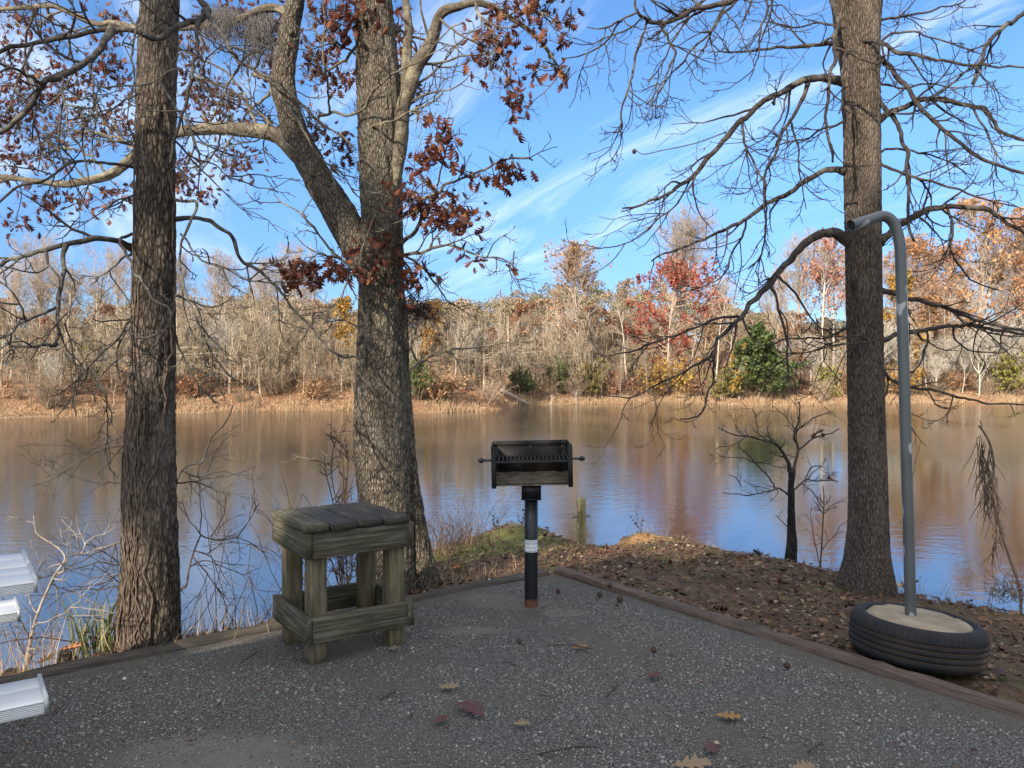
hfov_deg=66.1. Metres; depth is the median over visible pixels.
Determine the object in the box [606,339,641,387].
mossy tree
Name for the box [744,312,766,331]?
bare tree
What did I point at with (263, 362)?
bare tree
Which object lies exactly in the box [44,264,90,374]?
tall bare tree
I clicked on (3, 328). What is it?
mossy tree
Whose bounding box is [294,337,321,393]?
bare tree
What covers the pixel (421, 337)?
mossy tree
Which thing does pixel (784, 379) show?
bare tree
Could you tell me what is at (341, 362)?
bare tree
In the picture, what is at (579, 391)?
bare shrub
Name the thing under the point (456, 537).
lip brush
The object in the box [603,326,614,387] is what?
slim tree
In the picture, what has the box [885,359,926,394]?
amber shrub
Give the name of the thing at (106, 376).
bare tree
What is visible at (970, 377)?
bare shrub
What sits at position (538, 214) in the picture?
sky
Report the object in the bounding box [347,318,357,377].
mossy tree
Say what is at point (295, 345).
mossy tree
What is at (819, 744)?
twig
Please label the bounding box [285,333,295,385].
slim tree
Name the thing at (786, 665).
seed ball
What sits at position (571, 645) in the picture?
twig
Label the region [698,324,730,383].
leafy tree
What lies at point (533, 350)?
mossy tree
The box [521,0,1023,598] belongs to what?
bare tree
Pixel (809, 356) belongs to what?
pale stem tree
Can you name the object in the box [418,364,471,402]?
russet shrub
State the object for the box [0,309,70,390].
mossy tree
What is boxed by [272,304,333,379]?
mossy tree
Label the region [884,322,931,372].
pale stem tree
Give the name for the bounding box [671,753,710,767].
fallen leaf
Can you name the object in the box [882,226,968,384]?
orange leafed tree
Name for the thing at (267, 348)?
slim tree
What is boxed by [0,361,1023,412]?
undergrowth
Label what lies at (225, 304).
slim tree
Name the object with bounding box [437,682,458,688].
fallen leaf
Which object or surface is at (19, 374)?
bare tree
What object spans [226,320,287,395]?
mossy tree
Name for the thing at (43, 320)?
leafy tree
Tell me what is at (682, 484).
lake water
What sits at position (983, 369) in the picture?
bare tree
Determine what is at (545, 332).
slim tree
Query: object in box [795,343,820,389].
bare tree
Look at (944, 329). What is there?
slim tree
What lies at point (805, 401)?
dry grass
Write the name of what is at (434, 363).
mossy tree
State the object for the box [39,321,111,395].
mossy tree
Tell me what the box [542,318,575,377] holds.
mossy tree
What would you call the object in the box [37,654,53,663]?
fallen leaf
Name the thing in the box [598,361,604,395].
bare tree
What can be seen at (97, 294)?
slim tree
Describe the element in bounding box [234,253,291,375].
tall bare tree
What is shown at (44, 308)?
bare tree
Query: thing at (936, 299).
leafy tree
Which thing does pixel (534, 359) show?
bare tree
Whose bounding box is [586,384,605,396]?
bare shrub
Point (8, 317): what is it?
leafy tree
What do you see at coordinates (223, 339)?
pale stem tree
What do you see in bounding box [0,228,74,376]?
tall bare tree
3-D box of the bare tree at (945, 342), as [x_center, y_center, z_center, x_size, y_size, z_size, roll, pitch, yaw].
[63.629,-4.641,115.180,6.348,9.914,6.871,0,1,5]
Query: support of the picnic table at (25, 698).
on the gravel pad
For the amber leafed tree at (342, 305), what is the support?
on the bank
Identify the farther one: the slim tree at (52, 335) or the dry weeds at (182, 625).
the slim tree at (52, 335)
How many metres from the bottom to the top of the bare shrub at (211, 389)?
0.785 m
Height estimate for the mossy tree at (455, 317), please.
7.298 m
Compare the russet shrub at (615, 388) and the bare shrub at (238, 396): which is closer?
the bare shrub at (238, 396)
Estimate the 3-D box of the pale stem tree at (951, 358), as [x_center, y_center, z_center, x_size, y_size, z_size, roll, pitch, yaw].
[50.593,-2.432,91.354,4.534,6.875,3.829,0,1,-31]
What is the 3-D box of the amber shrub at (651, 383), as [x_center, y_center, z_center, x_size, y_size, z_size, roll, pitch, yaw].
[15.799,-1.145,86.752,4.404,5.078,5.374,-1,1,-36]
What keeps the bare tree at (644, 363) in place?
on the bank
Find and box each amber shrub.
[628,351,675,396]
[664,353,707,395]
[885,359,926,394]
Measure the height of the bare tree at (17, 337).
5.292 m
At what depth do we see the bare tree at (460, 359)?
70.39 m
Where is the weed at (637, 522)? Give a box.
[630,507,643,531]
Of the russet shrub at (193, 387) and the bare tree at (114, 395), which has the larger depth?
the russet shrub at (193, 387)
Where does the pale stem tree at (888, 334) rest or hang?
on the bank
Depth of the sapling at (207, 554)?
4.95 m
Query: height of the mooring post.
0.703 m
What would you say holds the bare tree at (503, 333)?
on the bank
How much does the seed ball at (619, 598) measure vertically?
0.044 m
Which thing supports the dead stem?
on the ground at (1003, 691)
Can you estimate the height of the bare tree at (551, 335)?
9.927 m
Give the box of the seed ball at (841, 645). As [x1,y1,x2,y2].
[838,642,844,648]
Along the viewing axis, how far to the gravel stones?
3.56 m
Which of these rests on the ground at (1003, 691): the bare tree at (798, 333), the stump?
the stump
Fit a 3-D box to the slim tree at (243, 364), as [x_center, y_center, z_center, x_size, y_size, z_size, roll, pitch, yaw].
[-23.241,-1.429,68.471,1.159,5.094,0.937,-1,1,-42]
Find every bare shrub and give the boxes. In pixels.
[10,387,26,399]
[15,365,74,407]
[63,378,84,394]
[114,364,126,386]
[176,373,193,387]
[207,383,215,391]
[232,387,246,402]
[238,363,297,393]
[282,362,306,387]
[427,364,460,400]
[456,371,477,389]
[470,375,518,403]
[544,384,557,396]
[561,372,590,397]
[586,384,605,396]
[700,382,715,397]
[730,367,760,399]
[752,378,778,399]
[787,374,808,393]
[808,374,838,400]
[930,380,951,397]
[941,364,983,390]
[973,374,999,395]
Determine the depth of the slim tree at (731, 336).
81.44 m
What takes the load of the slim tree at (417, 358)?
on the bank
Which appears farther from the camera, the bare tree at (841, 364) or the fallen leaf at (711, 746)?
the bare tree at (841, 364)
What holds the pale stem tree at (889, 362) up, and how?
on the bank
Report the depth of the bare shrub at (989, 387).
87.60 m
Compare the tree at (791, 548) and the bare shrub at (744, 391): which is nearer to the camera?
the tree at (791, 548)
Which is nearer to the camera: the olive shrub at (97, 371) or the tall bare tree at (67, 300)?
the olive shrub at (97, 371)
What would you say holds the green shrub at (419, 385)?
on the bank
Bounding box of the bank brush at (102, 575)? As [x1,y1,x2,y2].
[0,454,357,670]
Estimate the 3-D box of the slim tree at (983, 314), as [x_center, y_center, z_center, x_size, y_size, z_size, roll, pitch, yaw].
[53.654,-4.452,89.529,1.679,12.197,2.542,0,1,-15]
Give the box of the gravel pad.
[0,574,1023,767]
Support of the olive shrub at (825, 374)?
on the bank
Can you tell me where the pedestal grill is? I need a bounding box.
[478,440,584,607]
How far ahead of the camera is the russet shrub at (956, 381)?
89.56 m
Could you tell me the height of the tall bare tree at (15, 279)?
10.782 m
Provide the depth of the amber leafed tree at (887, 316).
90.19 m
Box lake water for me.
[0,402,1023,670]
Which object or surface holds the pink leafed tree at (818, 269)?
on the bank
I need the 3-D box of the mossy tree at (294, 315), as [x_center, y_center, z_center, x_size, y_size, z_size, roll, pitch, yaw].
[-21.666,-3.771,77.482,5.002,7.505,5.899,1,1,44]
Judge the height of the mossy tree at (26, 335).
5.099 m
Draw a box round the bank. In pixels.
[0,323,1023,417]
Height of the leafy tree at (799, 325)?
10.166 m
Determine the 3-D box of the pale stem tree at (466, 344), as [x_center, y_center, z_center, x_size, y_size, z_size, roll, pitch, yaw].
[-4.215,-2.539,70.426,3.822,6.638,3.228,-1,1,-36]
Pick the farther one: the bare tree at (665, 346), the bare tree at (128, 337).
the bare tree at (665, 346)
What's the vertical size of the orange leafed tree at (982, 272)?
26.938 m
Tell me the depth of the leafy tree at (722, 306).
102.00 m
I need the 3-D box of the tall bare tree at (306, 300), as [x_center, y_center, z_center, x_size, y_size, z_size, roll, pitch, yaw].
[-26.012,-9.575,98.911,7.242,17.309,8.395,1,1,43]
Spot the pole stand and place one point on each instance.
(909, 634)
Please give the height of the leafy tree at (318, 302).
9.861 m
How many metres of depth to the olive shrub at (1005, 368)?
88.31 m
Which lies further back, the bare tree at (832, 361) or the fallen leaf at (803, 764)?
the bare tree at (832, 361)
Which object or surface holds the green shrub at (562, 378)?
on the bank
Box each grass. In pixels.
[0,388,1023,417]
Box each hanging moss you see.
[186,0,251,62]
[225,8,298,75]
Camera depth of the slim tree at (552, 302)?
92.38 m
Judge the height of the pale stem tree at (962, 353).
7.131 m
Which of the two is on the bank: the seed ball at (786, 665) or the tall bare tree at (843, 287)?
the tall bare tree at (843, 287)
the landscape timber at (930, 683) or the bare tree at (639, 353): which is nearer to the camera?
the landscape timber at (930, 683)
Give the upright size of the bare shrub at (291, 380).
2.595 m
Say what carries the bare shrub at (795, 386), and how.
on the bank
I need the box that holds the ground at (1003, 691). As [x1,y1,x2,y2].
[1,524,1023,704]
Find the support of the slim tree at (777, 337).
on the bank
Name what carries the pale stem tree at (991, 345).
on the bank
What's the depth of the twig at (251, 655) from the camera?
4.11 m
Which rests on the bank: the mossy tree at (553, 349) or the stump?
the mossy tree at (553, 349)
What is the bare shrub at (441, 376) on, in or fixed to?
on the bank
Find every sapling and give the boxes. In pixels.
[0,502,122,670]
[16,405,268,632]
[177,464,278,631]
[796,486,846,565]
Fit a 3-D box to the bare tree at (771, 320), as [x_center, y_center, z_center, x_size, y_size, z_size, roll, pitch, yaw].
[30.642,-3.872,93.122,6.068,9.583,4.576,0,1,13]
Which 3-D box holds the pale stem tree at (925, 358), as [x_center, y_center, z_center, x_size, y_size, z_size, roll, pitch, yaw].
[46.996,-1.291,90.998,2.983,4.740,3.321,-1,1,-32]
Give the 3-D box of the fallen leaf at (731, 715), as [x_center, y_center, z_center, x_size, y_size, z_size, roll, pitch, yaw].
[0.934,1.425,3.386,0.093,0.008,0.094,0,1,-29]
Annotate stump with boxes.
[57,646,72,662]
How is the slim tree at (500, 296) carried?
on the bank
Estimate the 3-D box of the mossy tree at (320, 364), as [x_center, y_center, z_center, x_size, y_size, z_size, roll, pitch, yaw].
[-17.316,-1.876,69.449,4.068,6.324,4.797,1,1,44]
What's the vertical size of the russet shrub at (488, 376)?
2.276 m
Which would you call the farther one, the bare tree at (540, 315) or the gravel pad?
the bare tree at (540, 315)
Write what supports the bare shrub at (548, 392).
on the bank
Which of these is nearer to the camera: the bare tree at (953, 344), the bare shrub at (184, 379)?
the bare shrub at (184, 379)
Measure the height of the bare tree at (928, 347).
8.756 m
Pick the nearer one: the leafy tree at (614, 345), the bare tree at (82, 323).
the bare tree at (82, 323)
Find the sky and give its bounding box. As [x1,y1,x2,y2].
[0,0,1023,368]
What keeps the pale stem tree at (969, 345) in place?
on the bank
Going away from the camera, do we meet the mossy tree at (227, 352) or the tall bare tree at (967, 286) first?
the mossy tree at (227, 352)
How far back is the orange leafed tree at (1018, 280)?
101.23 m
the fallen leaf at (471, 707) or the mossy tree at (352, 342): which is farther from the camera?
the mossy tree at (352, 342)
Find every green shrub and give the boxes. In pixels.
[409,355,435,398]
[506,366,541,395]
[544,354,570,393]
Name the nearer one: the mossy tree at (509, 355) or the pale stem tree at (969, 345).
the mossy tree at (509, 355)
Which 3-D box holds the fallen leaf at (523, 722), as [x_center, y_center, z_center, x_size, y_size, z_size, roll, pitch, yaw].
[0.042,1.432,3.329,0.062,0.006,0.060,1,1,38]
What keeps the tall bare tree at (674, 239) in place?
on the bank
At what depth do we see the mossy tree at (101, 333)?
64.01 m
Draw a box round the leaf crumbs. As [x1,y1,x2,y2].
[22,587,976,767]
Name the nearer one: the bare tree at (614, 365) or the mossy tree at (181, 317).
the mossy tree at (181, 317)
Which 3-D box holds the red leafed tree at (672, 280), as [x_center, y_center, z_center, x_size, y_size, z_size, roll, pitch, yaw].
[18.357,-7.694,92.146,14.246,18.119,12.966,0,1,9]
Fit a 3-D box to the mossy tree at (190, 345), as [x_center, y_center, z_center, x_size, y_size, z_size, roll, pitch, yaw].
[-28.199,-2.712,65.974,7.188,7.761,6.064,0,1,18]
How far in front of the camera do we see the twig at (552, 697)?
3.57 m
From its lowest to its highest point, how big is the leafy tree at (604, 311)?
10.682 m
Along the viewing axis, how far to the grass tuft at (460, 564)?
6.51 m
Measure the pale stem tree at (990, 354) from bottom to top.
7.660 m
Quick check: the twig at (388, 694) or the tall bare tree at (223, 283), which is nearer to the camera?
the twig at (388, 694)
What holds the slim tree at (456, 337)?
on the bank
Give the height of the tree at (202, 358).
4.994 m
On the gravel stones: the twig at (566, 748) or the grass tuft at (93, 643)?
the twig at (566, 748)
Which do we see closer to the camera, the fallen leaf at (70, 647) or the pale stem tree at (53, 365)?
the fallen leaf at (70, 647)
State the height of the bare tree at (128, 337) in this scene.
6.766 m
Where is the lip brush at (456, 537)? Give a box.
[424,488,516,556]
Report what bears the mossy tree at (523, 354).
on the bank
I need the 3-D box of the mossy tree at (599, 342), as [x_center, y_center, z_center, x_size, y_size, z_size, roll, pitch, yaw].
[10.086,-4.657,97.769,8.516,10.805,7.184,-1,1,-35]
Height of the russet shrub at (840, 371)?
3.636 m
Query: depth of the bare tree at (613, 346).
93.42 m
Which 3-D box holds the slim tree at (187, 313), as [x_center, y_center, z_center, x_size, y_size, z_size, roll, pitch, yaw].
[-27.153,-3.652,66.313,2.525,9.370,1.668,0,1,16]
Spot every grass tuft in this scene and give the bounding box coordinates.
[57,587,115,659]
[439,551,467,571]
[645,549,691,569]
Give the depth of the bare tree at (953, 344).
107.27 m
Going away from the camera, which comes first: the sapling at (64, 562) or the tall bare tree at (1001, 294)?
the sapling at (64, 562)
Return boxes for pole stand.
[847,211,990,675]
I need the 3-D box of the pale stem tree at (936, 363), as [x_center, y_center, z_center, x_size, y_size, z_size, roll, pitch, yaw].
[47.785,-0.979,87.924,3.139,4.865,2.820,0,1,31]
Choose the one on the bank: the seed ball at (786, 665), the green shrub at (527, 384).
the green shrub at (527, 384)
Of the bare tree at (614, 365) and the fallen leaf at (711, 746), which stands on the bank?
the bare tree at (614, 365)
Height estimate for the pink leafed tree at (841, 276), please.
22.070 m
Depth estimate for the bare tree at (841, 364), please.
97.01 m
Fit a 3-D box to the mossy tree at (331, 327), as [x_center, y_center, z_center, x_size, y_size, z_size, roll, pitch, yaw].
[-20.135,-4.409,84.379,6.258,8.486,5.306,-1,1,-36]
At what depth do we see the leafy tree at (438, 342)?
76.76 m
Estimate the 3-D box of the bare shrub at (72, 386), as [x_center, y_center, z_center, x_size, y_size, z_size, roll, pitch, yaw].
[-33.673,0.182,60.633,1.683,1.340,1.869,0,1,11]
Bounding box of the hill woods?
[0,277,1023,381]
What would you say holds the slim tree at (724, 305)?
on the bank
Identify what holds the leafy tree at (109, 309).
on the bank
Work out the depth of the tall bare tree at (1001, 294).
137.91 m
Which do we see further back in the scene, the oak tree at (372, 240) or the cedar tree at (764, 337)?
the cedar tree at (764, 337)
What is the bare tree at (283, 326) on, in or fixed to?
on the bank
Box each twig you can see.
[240,648,261,662]
[379,686,396,699]
[537,746,601,754]
[539,694,564,707]
[546,644,591,649]
[807,738,823,752]
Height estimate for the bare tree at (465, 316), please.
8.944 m
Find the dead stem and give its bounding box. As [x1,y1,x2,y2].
[961,420,1023,612]
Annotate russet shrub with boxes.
[176,370,209,398]
[296,374,328,399]
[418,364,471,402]
[478,366,508,388]
[602,367,638,395]
[682,378,710,396]
[785,371,811,393]
[839,370,846,393]
[938,367,976,391]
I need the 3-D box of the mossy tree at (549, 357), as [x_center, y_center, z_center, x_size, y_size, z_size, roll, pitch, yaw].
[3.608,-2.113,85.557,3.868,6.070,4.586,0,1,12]
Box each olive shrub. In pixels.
[69,343,104,380]
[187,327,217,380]
[575,356,614,396]
[702,367,747,399]
[810,364,842,396]
[976,351,1023,395]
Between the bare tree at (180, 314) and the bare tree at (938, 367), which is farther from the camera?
the bare tree at (938, 367)
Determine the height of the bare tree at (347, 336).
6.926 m
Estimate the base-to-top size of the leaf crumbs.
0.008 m
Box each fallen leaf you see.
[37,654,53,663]
[58,642,80,649]
[434,714,448,722]
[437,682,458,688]
[457,700,484,715]
[512,719,529,724]
[571,644,586,647]
[647,671,662,676]
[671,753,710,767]
[702,741,719,753]
[714,711,740,719]
[792,760,814,767]
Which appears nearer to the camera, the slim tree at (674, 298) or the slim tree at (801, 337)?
the slim tree at (674, 298)
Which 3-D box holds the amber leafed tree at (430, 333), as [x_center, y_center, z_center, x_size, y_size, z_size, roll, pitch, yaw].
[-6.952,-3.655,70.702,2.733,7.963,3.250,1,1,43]
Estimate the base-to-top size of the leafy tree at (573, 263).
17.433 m
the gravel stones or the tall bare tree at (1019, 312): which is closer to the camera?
the gravel stones
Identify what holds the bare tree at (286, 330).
on the bank
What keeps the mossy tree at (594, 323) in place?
on the bank
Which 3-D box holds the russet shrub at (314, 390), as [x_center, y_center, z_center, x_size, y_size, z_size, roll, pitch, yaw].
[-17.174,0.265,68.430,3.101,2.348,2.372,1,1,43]
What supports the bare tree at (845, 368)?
on the bank
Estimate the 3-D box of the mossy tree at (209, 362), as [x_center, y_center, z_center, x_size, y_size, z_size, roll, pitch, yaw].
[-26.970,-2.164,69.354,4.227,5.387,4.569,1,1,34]
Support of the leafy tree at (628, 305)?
on the bank
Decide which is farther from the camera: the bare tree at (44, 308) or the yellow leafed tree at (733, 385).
the yellow leafed tree at (733, 385)
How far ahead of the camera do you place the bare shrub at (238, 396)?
65.99 m
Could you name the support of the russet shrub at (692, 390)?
on the bank
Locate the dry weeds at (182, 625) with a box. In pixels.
[0,519,1012,675]
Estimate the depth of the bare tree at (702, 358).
97.61 m
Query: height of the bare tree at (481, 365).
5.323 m
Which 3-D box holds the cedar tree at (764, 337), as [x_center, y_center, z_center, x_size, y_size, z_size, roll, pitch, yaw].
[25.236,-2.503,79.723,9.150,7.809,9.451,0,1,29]
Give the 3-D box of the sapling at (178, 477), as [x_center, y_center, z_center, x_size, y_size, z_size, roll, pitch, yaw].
[-2.643,1.320,5.337,1.468,2.354,1.261,0,1,20]
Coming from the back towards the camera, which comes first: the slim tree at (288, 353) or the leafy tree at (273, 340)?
the leafy tree at (273, 340)
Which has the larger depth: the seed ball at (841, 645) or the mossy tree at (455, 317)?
the mossy tree at (455, 317)
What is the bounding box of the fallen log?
[499,389,529,404]
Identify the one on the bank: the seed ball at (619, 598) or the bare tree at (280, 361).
the bare tree at (280, 361)
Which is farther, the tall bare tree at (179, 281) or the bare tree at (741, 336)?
the bare tree at (741, 336)
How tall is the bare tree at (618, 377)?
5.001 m
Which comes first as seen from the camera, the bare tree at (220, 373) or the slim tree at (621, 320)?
the bare tree at (220, 373)
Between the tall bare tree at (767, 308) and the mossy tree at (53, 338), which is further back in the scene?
the tall bare tree at (767, 308)
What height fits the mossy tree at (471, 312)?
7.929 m
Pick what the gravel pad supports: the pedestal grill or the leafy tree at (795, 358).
the pedestal grill
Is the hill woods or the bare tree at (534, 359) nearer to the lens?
the bare tree at (534, 359)
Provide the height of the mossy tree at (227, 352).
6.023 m
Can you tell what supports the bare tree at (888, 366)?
on the bank
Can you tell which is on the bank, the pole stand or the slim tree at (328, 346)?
the slim tree at (328, 346)
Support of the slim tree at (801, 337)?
on the bank
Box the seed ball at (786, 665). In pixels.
[784,662,789,668]
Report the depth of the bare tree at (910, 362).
86.13 m
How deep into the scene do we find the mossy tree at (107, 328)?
62.55 m
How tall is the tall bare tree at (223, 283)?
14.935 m
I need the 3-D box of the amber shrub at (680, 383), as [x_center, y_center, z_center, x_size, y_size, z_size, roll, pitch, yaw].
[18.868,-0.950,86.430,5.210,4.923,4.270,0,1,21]
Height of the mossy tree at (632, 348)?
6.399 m
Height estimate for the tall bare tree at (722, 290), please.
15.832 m
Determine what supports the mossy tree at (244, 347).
on the bank
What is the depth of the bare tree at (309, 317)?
84.59 m
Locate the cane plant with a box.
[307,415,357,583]
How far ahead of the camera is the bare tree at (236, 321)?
83.94 m
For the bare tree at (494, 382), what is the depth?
70.10 m
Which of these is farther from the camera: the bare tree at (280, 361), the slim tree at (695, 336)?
the slim tree at (695, 336)
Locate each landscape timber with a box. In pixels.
[0,569,548,683]
[554,566,1023,718]
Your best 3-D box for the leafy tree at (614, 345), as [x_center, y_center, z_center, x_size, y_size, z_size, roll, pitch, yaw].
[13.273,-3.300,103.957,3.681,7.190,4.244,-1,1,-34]
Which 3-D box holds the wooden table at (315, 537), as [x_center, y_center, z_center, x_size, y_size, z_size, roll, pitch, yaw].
[-0.945,1.080,4.375,0.624,0.740,0.592,-1,1,-34]
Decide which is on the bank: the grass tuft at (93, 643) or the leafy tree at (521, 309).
the leafy tree at (521, 309)
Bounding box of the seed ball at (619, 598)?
[617,596,622,601]
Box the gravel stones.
[0,580,1023,767]
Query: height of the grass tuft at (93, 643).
0.446 m
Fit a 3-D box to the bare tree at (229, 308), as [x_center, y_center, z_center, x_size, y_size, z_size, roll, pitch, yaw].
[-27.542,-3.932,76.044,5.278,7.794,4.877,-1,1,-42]
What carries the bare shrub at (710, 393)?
on the bank
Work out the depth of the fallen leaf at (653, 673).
3.86 m
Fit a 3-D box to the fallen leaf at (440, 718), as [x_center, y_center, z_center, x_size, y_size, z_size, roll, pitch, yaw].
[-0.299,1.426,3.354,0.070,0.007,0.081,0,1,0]
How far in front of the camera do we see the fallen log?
74.55 m
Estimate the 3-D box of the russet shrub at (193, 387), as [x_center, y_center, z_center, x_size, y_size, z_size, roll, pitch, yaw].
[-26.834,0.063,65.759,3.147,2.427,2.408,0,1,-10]
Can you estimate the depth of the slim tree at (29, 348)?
62.41 m
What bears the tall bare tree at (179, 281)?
on the bank
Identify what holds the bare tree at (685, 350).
on the bank
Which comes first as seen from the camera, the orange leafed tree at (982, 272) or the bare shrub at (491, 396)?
the bare shrub at (491, 396)
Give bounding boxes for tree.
[0,0,362,652]
[0,0,587,594]
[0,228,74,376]
[0,259,38,377]
[0,297,24,347]
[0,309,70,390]
[0,311,43,385]
[0,345,8,369]
[2,328,45,389]
[3,344,40,403]
[4,323,28,361]
[16,311,103,399]
[16,326,46,374]
[25,285,73,352]
[26,314,54,373]
[28,323,32,381]
[34,259,106,377]
[37,351,70,401]
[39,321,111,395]
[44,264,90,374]
[48,312,59,381]
[61,286,130,379]
[74,242,131,369]
[80,304,124,381]
[86,292,104,365]
[88,316,127,389]
[89,303,125,378]
[90,304,130,381]
[93,358,126,402]
[95,312,129,372]
[101,369,110,387]
[115,289,130,358]
[175,249,196,376]
[175,299,193,367]
[176,283,187,376]
[176,311,218,377]
[177,296,221,355]
[178,286,203,392]
[178,310,217,374]
[187,333,236,386]
[197,248,249,371]
[197,315,259,393]
[201,313,229,355]
[205,305,252,367]
[205,318,251,386]
[211,320,252,380]
[213,319,230,380]
[215,357,225,388]
[217,325,272,381]
[219,300,231,337]
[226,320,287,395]
[232,283,275,375]
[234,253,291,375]
[235,306,278,375]
[239,339,248,393]
[244,273,316,384]
[253,348,275,379]
[254,316,293,372]
[255,314,306,376]
[263,325,273,390]
[266,310,307,375]
[270,300,308,372]
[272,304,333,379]
[272,358,287,389]
[274,238,327,369]
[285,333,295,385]
[290,314,334,376]
[292,330,331,384]
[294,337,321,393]
[301,303,338,366]
[304,293,344,379]
[307,298,335,372]
[323,337,355,391]
[324,326,333,374]
[329,318,354,374]
[329,336,351,389]
[331,341,355,392]
[332,295,356,380]
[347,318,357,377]
[408,315,438,365]
[409,334,420,399]
[413,334,454,372]
[420,299,448,367]
[427,331,450,374]
[431,327,468,385]
[435,311,470,373]
[443,307,488,389]
[443,323,494,383]
[445,319,480,382]
[447,340,470,385]
[451,301,485,351]
[454,322,462,391]
[458,310,512,389]
[471,334,495,387]
[482,310,540,389]
[484,326,504,379]
[486,317,523,379]
[488,314,522,385]
[488,367,504,401]
[495,290,505,371]
[499,302,541,368]
[502,317,538,371]
[510,363,530,394]
[511,319,553,379]
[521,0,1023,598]
[523,295,535,369]
[525,337,551,395]
[526,304,548,379]
[527,325,577,391]
[527,343,559,389]
[537,237,612,388]
[540,311,571,383]
[542,305,551,381]
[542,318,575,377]
[546,309,581,381]
[546,366,560,388]
[549,295,563,385]
[549,321,611,393]
[553,311,618,374]
[565,344,584,384]
[574,303,612,357]
[582,304,616,375]
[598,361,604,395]
[599,324,626,387]
[602,305,653,387]
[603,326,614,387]
[603,333,621,367]
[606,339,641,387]
[606,354,632,385]
[607,245,730,391]
[607,298,654,377]
[609,294,630,394]
[610,311,640,384]
[612,340,642,390]
[616,357,623,387]
[617,342,653,391]
[636,316,684,373]
[638,198,740,386]
[638,319,663,367]
[639,325,654,400]
[653,315,677,386]
[663,291,681,394]
[675,310,729,380]
[677,334,698,365]
[677,342,691,371]
[684,349,708,394]
[687,333,699,395]
[690,336,719,380]
[696,298,742,374]
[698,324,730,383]
[701,273,743,371]
[709,392,841,562]
[711,294,731,378]
[715,329,727,374]
[718,308,756,360]
[724,307,744,395]
[724,310,755,353]
[727,321,810,398]
[728,342,751,399]
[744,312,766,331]
[745,267,793,347]
[757,226,840,375]
[765,312,792,359]
[768,299,787,395]
[771,322,807,391]
[774,336,804,391]
[778,365,790,398]
[783,310,833,378]
[785,330,806,377]
[790,238,844,368]
[792,318,808,377]
[794,333,830,390]
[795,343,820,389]
[798,321,829,383]
[801,220,845,372]
[804,328,825,379]
[820,238,890,316]
[822,334,846,386]
[823,349,843,383]
[830,346,846,389]
[831,341,844,376]
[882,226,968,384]
[882,258,925,376]
[883,269,929,389]
[883,316,896,361]
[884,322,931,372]
[884,350,897,389]
[884,352,894,386]
[888,345,915,378]
[910,333,942,387]
[910,353,929,391]
[912,236,984,380]
[913,292,957,383]
[918,320,943,387]
[924,194,1023,384]
[926,335,963,388]
[927,354,955,388]
[929,308,956,378]
[930,348,952,389]
[934,323,959,377]
[936,290,953,387]
[937,277,999,373]
[937,320,969,372]
[941,334,980,392]
[950,335,984,388]
[957,326,1002,395]
[961,258,1022,326]
[963,331,995,386]
[966,210,1023,375]
[974,292,990,393]
[976,353,990,386]
[977,332,1001,378]
[980,324,1018,362]
[988,320,1023,394]
[992,321,1022,365]
[1003,266,1022,377]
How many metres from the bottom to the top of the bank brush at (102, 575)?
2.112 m
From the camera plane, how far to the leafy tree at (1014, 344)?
102.76 m
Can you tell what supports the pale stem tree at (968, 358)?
on the bank
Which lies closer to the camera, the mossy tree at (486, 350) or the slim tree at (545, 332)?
the mossy tree at (486, 350)
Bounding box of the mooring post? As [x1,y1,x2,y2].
[572,497,589,544]
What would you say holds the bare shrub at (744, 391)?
on the bank
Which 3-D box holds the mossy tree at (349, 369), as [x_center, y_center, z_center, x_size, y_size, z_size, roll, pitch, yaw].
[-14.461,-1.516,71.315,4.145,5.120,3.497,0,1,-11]
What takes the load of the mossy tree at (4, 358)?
on the bank
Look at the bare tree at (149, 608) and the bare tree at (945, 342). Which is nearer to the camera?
the bare tree at (149, 608)
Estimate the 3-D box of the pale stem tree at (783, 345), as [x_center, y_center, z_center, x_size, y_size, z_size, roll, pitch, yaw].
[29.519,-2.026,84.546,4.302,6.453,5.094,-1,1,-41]
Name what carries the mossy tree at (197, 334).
on the bank
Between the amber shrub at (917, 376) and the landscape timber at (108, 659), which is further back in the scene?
the amber shrub at (917, 376)
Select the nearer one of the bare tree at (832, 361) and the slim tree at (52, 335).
the slim tree at (52, 335)
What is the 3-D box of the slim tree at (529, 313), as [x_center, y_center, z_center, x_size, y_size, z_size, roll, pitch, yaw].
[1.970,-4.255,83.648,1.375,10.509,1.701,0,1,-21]
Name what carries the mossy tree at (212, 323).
on the bank
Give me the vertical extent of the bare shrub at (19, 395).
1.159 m
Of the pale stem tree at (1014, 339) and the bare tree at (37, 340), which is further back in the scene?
the pale stem tree at (1014, 339)
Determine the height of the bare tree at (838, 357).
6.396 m
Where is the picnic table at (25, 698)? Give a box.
[0,550,48,722]
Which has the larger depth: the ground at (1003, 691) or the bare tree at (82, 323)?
the bare tree at (82, 323)
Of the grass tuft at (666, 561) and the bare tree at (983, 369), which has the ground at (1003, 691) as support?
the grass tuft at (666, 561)
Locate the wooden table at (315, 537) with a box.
[271,502,413,664]

